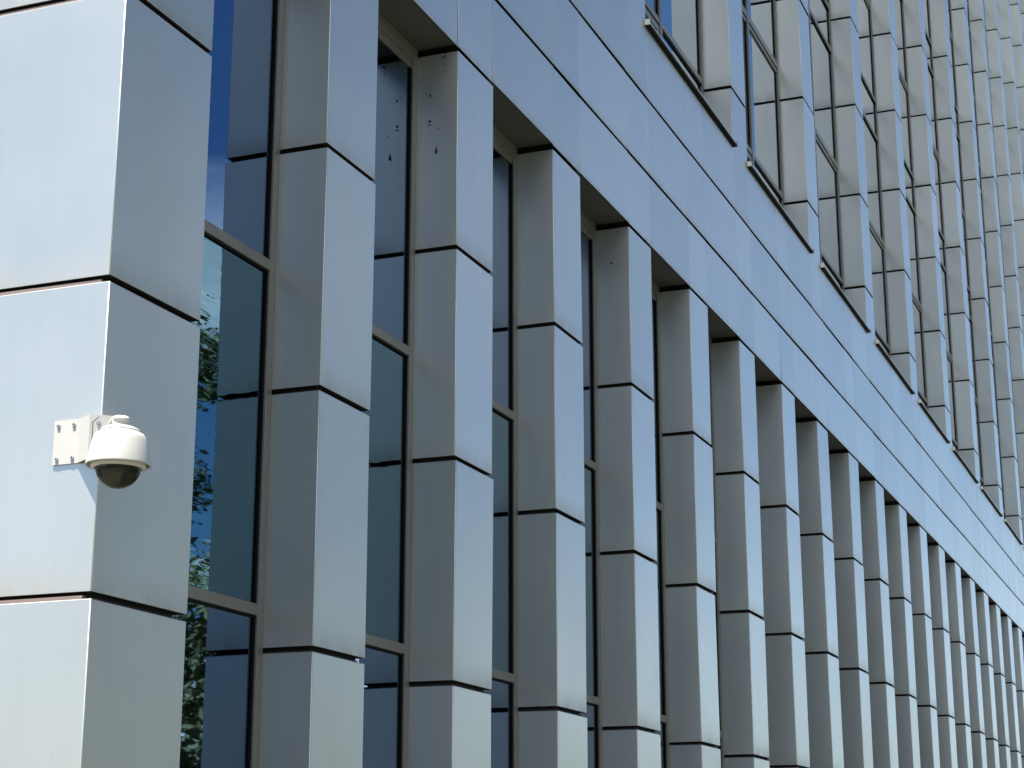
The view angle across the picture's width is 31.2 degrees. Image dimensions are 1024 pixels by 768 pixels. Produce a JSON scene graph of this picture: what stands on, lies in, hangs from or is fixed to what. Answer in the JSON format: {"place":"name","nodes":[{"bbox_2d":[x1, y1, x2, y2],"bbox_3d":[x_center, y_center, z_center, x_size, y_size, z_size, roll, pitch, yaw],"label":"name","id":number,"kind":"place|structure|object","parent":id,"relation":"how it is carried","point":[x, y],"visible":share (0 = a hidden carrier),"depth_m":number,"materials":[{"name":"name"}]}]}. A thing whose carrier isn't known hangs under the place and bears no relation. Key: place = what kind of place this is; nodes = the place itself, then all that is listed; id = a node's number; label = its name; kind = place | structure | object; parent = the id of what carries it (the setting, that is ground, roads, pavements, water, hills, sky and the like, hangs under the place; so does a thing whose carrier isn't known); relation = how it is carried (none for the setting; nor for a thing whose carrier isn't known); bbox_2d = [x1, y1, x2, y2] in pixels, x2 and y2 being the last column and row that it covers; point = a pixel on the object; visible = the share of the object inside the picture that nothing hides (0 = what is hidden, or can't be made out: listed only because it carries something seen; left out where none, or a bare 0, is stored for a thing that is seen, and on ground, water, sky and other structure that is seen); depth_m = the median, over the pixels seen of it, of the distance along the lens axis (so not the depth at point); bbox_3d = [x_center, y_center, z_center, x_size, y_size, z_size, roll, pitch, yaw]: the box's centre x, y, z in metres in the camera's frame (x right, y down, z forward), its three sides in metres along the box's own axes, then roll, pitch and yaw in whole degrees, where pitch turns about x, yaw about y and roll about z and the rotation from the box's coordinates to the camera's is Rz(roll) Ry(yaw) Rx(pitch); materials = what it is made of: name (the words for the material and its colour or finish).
{"place":"outdoors","nodes":[
{"label":"outdoors","id":0,"kind":"place"},
{"bbox_2d":[0,0,1023,767],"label":"office building","id":1,"kind":"structure","parent":0,"point":[558,382],"depth_m":11.21,"materials":[{"name":"glass"},{"name":"metal panels"},{"name":"grey bronze"}]},
{"bbox_2d":[52,414,151,488],"bbox_3d":[-1.462,0.247,6.621,0.295,0.319,0.524,7,-16,-23],"label":"security camera","id":2,"kind":"object","parent":1,"relation":"attached to","point":[112,452],"visible":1,"depth_m":6.45,"materials":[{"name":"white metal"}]},
{"bbox_2d":[172,0,284,767],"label":"window","id":3,"kind":"structure","parent":1,"relation":"in","point":[224,618],"depth_m":8.25,"materials":[{"name":"blue glass"}]},
{"bbox_2d":[355,12,417,767],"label":"window","id":4,"kind":"structure","parent":1,"relation":"in","point":[386,661],"depth_m":9.81,"materials":[{"name":"glass"}]},
{"bbox_2d":[483,125,517,767],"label":"window","id":5,"kind":"structure","parent":1,"relation":"in","point":[504,692],"depth_m":11.29,"materials":[{"name":"glass"}]},
{"bbox_2d":[578,210,602,767],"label":"window","id":6,"kind":"structure","parent":1,"relation":"in","point":[593,714],"depth_m":12.77,"materials":[{"name":"glass"}]},
{"bbox_2d":[651,280,669,767],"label":"window","id":7,"kind":"structure","parent":1,"relation":"in","point":[659,475],"depth_m":14.21,"materials":[{"name":"glass"}]},
{"bbox_2d":[645,0,703,95],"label":"strip window","id":8,"kind":"structure","parent":1,"relation":"in","point":[678,22],"depth_m":16.40,"materials":[{"name":"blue glass"}]},
{"bbox_2d":[708,336,724,767],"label":"window","id":9,"kind":"structure","parent":1,"relation":"in","point":[717,596],"depth_m":15.62,"materials":[{"name":"grey metal"}]},
{"bbox_2d":[755,382,769,763],"bbox_3d":[2.127,2.782,16.382,0.059,6.062,1.043,-6,-16,21],"label":"window","id":10,"kind":"structure","parent":1,"relation":"in","point":[768,759],"depth_m":17.16,"materials":[{"name":"grey metal"}]},
{"bbox_2d":[742,0,784,209],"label":"strip window","id":11,"kind":"structure","parent":1,"relation":"in","point":[759,18],"depth_m":19.31,"materials":[{"name":"grey glass"}]},
{"bbox_2d":[807,0,844,293],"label":"strip window","id":12,"kind":"structure","parent":1,"relation":"in","point":[820,34],"depth_m":22.41,"materials":[{"name":"grey glass"}]},
{"bbox_2d":[857,0,890,357],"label":"strip window","id":13,"kind":"structure","parent":1,"relation":"in","point":[868,82],"depth_m":25.51,"materials":[{"name":"grey glass"}]},
{"bbox_2d":[894,0,928,410],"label":"strip window","id":14,"kind":"structure","parent":1,"relation":"in","point":[910,200],"depth_m":28.62,"materials":[{"name":"grey glass"}]},
{"bbox_2d":[923,0,958,452],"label":"strip window","id":15,"kind":"structure","parent":1,"relation":"in","point":[954,432],"depth_m":31.73,"materials":[{"name":"grey metal"}]},
{"bbox_2d":[947,0,983,487],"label":"strip window","id":16,"kind":"structure","parent":1,"relation":"in","point":[970,320],"depth_m":34.80,"materials":[{"name":"grey glass"}]},
{"bbox_2d":[967,0,1005,518],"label":"strip window","id":17,"kind":"structure","parent":1,"relation":"in","point":[989,305],"depth_m":37.89,"materials":[{"name":"grey metal"}]},
{"bbox_2d":[983,0,1023,542],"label":"strip window","id":18,"kind":"structure","parent":1,"relation":"in","point":[983,0],"depth_m":41.02,"materials":[{"name":"grey glass"}]}
]}

